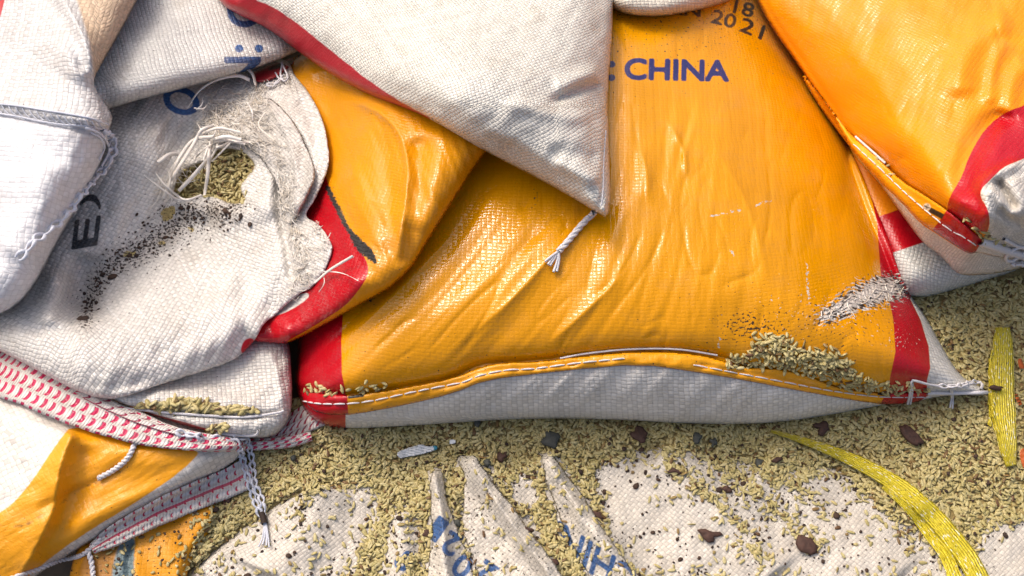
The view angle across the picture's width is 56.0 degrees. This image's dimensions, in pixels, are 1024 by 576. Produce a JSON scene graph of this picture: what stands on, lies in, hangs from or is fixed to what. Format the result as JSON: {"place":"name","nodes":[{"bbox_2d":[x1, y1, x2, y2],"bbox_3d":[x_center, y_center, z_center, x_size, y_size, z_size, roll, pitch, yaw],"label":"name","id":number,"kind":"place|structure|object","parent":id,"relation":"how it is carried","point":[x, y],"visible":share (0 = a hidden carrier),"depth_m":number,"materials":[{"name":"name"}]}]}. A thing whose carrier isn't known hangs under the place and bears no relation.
{"place":"outdoors","nodes":[
{"label":"outdoors","id":0,"kind":"place"},
{"bbox_2d":[37,52,848,575],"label":"ground","id":1,"kind":"structure","parent":0,"point":[63,568],"depth_m":0.82,"materials":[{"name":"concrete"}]},
{"bbox_2d":[0,58,358,398],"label":"rice sack","id":2,"kind":"object","parent":1,"relation":"on","point":[250,140],"visible":0.84,"depth_m":0.80,"materials":[{"name":"white fabric"}]},
{"bbox_2d":[0,0,136,313],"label":"rice sack","id":3,"kind":"object","parent":2,"relation":"on","point":[56,134],"visible":1,"depth_m":0.77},
{"bbox_2d":[0,351,312,451],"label":"webbing strap","id":4,"kind":"object","parent":2,"relation":"on","point":[25,385],"visible":0.89,"depth_m":0.72,"materials":[{"name":"white fabric"}]},
{"bbox_2d":[76,198,255,325],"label":"dark crumbs","id":5,"kind":"object","parent":2,"relation":"on","point":[114,276],"visible":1,"depth_m":0.81,"materials":[{"name":"black soil"}]},
{"bbox_2d":[94,0,297,108],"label":"rice sack","id":6,"kind":"object","parent":2,"relation":"on","point":[158,47],"visible":0.53,"depth_m":0.88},
{"bbox_2d":[91,268,1023,575],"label":"spilled rice","id":7,"kind":"object","parent":1,"relation":"on","point":[975,312],"visible":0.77,"depth_m":0.76,"materials":[{"name":"beige food"}]},
{"bbox_2d":[0,398,240,575],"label":"rice sack","id":8,"kind":"object","parent":7,"relation":"on","point":[66,490],"visible":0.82,"depth_m":0.70,"materials":[{"name":"orange plastic"}]},
{"bbox_2d":[11,538,101,575],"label":"loose thread","id":9,"kind":"object","parent":8,"relation":"on","point":[87,552],"visible":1,"depth_m":0.70},
{"bbox_2d":[70,504,218,575],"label":"flattened sack","id":10,"kind":"object","parent":7,"relation":"on","point":[145,561],"visible":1,"depth_m":0.71,"materials":[{"name":"orange plastic"}]},
{"bbox_2d":[89,459,257,553],"bbox_3d":[-0.254,0.167,0.722,0.123,0.032,0.025,-32,67,-16],"label":"webbing strap","id":11,"kind":"object","parent":7,"relation":"on","point":[225,484],"visible":1,"depth_m":0.72,"materials":[{"name":"white fabric"}]},
{"bbox_2d":[112,341,291,546],"bbox_3d":[-0.213,0.086,0.752,0.192,0.059,0.134,38,68,18],"label":"rice sack","id":12,"kind":"object","parent":7,"relation":"on","point":[246,395],"visible":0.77,"depth_m":0.74,"materials":[{"name":"white fabric"}]},
{"bbox_2d":[290,455,295,461],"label":"grey chip","id":13,"kind":"object","parent":7,"relation":"on","point":[293,458],"visible":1,"depth_m":0.75,"materials":[{"name":"grey stone"}]},
{"bbox_2d":[265,406,323,437],"bbox_3d":[-0.170,0.106,0.769,0.073,0.008,0.030,-26,65,-13],"label":"webbing strap","id":14,"kind":"object","parent":7,"relation":"on","point":[300,420],"visible":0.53,"depth_m":0.77,"materials":[{"name":"white fabric"}]},
{"bbox_2d":[397,444,436,457],"bbox_3d":[-0.075,0.128,0.762,0.032,0.005,0.008,-12,63,-6],"label":"paper scrap","id":15,"kind":"object","parent":7,"relation":"on","point":[419,449],"visible":1,"depth_m":0.76,"materials":[{"name":"white paper"}]},
{"bbox_2d":[422,529,429,537],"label":"brown chip","id":16,"kind":"object","parent":7,"relation":"on","point":[425,533],"visible":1,"depth_m":0.73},
{"bbox_2d":[454,519,460,526],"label":"grey chip","id":17,"kind":"object","parent":7,"relation":"on","point":[457,523],"visible":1,"depth_m":0.73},
{"bbox_2d":[474,421,480,427],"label":"grey chip","id":18,"kind":"object","parent":7,"relation":"on","point":[476,423],"visible":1,"depth_m":0.76,"materials":[{"name":"grey stone"}]},
{"bbox_2d":[483,459,490,467],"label":"grey chip","id":19,"kind":"object","parent":7,"relation":"on","point":[487,462],"visible":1,"depth_m":0.75,"materials":[{"name":"grey stone"}]},
{"bbox_2d":[497,452,506,462],"bbox_3d":[-0.008,0.133,0.757,0.008,0.005,0.009,0,62,0],"label":"brown chip","id":20,"kind":"object","parent":7,"relation":"on","point":[501,457],"visible":1,"depth_m":0.76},
{"bbox_2d":[541,431,560,448],"bbox_3d":[0.031,0.120,0.764,0.014,0.005,0.014,19,64,10],"label":"grey chip","id":21,"kind":"object","parent":7,"relation":"on","point":[551,439],"visible":1,"depth_m":0.76,"materials":[{"name":"grey stone"}]},
{"bbox_2d":[115,294,1023,575],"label":"dark crumbs","id":22,"kind":"object","parent":7,"relation":"on","point":[719,490],"visible":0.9,"depth_m":0.74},
{"bbox_2d":[592,510,602,518],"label":"brown chip","id":23,"kind":"object","parent":7,"relation":"on","point":[598,514],"visible":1,"depth_m":0.73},
{"bbox_2d":[187,447,1023,575],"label":"empty sack","id":24,"kind":"object","parent":7,"relation":"on","point":[626,502],"visible":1,"depth_m":0.73,"materials":[{"name":"white plastic"}]},
{"bbox_2d":[525,526,533,532],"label":"brown chip","id":25,"kind":"object","parent":24,"relation":"on","point":[531,530],"visible":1,"depth_m":0.72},
{"bbox_2d":[551,558,558,565],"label":"brown chip","id":26,"kind":"object","parent":24,"relation":"on","point":[556,561],"visible":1,"depth_m":0.71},
{"bbox_2d":[666,468,684,474],"bbox_3d":[0.127,0.142,0.746,0.016,0.005,0.006,0,62,0],"label":"brown chip","id":27,"kind":"object","parent":24,"relation":"on","point":[673,470],"visible":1,"depth_m":0.74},
{"bbox_2d":[697,529,722,542],"bbox_3d":[0.150,0.187,0.727,0.019,0.005,0.011,0,62,0],"label":"brown chip","id":28,"kind":"object","parent":24,"relation":"on","point":[708,536],"visible":1,"depth_m":0.73,"materials":[{"name":"brown wood"}]},
{"bbox_2d":[722,485,731,492],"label":"brown chip","id":29,"kind":"object","parent":24,"relation":"on","point":[727,489],"visible":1,"depth_m":0.74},
{"bbox_2d":[795,535,817,554],"bbox_3d":[0.223,0.194,0.728,0.017,0.005,0.013,16,63,8],"label":"brown chip","id":30,"kind":"object","parent":24,"relation":"on","point":[805,544],"visible":1,"depth_m":0.73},
{"bbox_2d":[770,430,988,575],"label":"yellow strap","id":31,"kind":"object","parent":24,"relation":"on","point":[943,535],"visible":1,"depth_m":0.73,"materials":[{"name":"yellow plastic"}]},
{"bbox_2d":[629,425,647,442],"bbox_3d":[0.102,0.117,0.764,0.013,0.005,0.014,-41,69,-19],"label":"brown chip","id":32,"kind":"object","parent":7,"relation":"on","point":[639,434],"visible":1,"depth_m":0.76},
{"bbox_2d":[295,0,988,427],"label":"rice sack","id":33,"kind":"object","parent":7,"relation":"on","point":[741,208],"visible":0.84,"depth_m":0.73,"materials":[{"name":"orange plastic"}]},
{"bbox_2d":[303,380,387,396],"bbox_3d":[-0.130,0.080,0.736,0.074,0.049,0.016,9,62,5],"label":"rice line","id":34,"kind":"object","parent":33,"relation":"on","point":[331,394],"visible":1,"depth_m":0.73,"materials":[{"name":"beige food"}]},
{"bbox_2d":[254,54,485,343],"bbox_3d":[-0.116,-0.121,0.809,0.252,0.138,0.339,0,62,0],"label":"rice sack","id":35,"kind":"object","parent":33,"relation":"on","point":[396,177],"visible":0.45,"depth_m":0.74,"materials":[{"name":"orange plastic"}]},
{"bbox_2d":[220,0,612,272],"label":"rice sack","id":36,"kind":"object","parent":33,"relation":"on","point":[522,85],"visible":1,"depth_m":0.73,"materials":[{"name":"white fabric"}]},
{"bbox_2d":[725,331,930,396],"bbox_3d":[0.243,0.062,0.730,0.172,0.074,0.027,3,62,2],"label":"rice pile","id":37,"kind":"object","parent":33,"relation":"on","point":[822,365],"visible":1,"depth_m":0.71,"materials":[{"name":"beige food"}]},
{"bbox_2d":[757,0,1023,274],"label":"rice sack","id":38,"kind":"object","parent":33,"relation":"on","point":[924,99],"visible":0.99,"depth_m":0.76,"materials":[{"name":"orange plastic"}]},
{"bbox_2d":[613,0,728,16],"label":"rice sack","id":39,"kind":"object","parent":38,"relation":"on","point":[651,8],"visible":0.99,"depth_m":0.83,"materials":[{"name":"white fabric"}]},
{"bbox_2d":[875,155,894,174],"bbox_3d":[0.303,-0.100,0.781,0.010,0.009,0.025,0,62,0],"label":"rice line","id":40,"kind":"object","parent":38,"relation":"in","point":[887,165],"visible":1,"depth_m":0.78,"materials":[{"name":"beige food"}]},
{"bbox_2d":[962,217,1005,246],"bbox_3d":[0.345,-0.037,0.700,0.049,0.046,0.014,0,62,0],"label":"rice line","id":41,"kind":"object","parent":38,"relation":"on","point":[987,236],"visible":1,"depth_m":0.69,"materials":[{"name":"beige food"}]},
{"bbox_2d":[693,432,701,443],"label":"grey chip","id":42,"kind":"object","parent":7,"relation":"on","point":[697,436],"visible":1,"depth_m":0.76,"materials":[{"name":"grey stone"}]},
{"bbox_2d":[709,438,717,447],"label":"grey chip","id":43,"kind":"object","parent":7,"relation":"on","point":[713,442],"visible":1,"depth_m":0.76,"materials":[{"name":"grey stone"}]},
{"bbox_2d":[755,458,763,467],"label":"grey chip","id":44,"kind":"object","parent":7,"relation":"on","point":[758,461],"visible":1,"depth_m":0.76,"materials":[{"name":"grey stone"}]},
{"bbox_2d":[771,457,782,462],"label":"brown chip","id":45,"kind":"object","parent":7,"relation":"on","point":[776,459],"visible":1,"depth_m":0.75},
{"bbox_2d":[813,421,828,436],"bbox_3d":[0.247,0.112,0.765,0.012,0.005,0.012,-18,64,-9],"label":"brown chip","id":46,"kind":"object","parent":7,"relation":"on","point":[823,427],"visible":1,"depth_m":0.76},
{"bbox_2d":[899,424,923,446],"bbox_3d":[0.316,0.117,0.764,0.011,0.005,0.022,-30,66,-15],"label":"brown chip","id":47,"kind":"object","parent":7,"relation":"on","point":[910,435],"visible":1,"depth_m":0.76,"materials":[{"name":"brown wood"}]},
{"bbox_2d":[987,327,1016,466],"bbox_3d":[0.396,0.085,0.779,0.023,0.008,0.123,10,62,5],"label":"yellow strap","id":48,"kind":"object","parent":7,"relation":"on","point":[1002,412],"visible":1,"depth_m":0.78,"materials":[{"name":"yellow plastic"}]},
{"bbox_2d":[989,385,1003,390],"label":"brown chip","id":49,"kind":"object","parent":48,"relation":"on","point":[995,387],"visible":1,"depth_m":0.77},
{"bbox_2d":[1015,394,1021,404],"bbox_3d":[0.408,0.090,0.776,0.006,0.004,0.009,0,62,0],"label":"orange scrap","id":50,"kind":"object","parent":7,"relation":"on","point":[1019,401],"visible":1,"depth_m":0.78,"materials":[{"name":"orange plastic"}]},
{"bbox_2d":[1018,358,1023,368],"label":"orange scrap","id":51,"kind":"object","parent":7,"relation":"on","point":[1020,364],"visible":1,"depth_m":0.79,"materials":[{"name":"orange plastic"}]},
{"bbox_2d":[1020,448,1023,467],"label":"orange scrap","id":52,"kind":"object","parent":7,"relation":"on","point":[1022,455],"visible":1,"depth_m":0.76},
{"bbox_2d":[849,147,1016,296],"bbox_3d":[0.392,-0.074,0.845,0.186,0.055,0.180,0,62,0],"label":"rice sack","id":53,"kind":"object","parent":1,"relation":"on","point":[924,269],"visible":0.3,"depth_m":0.80,"materials":[{"name":"white plastic"}]}
]}

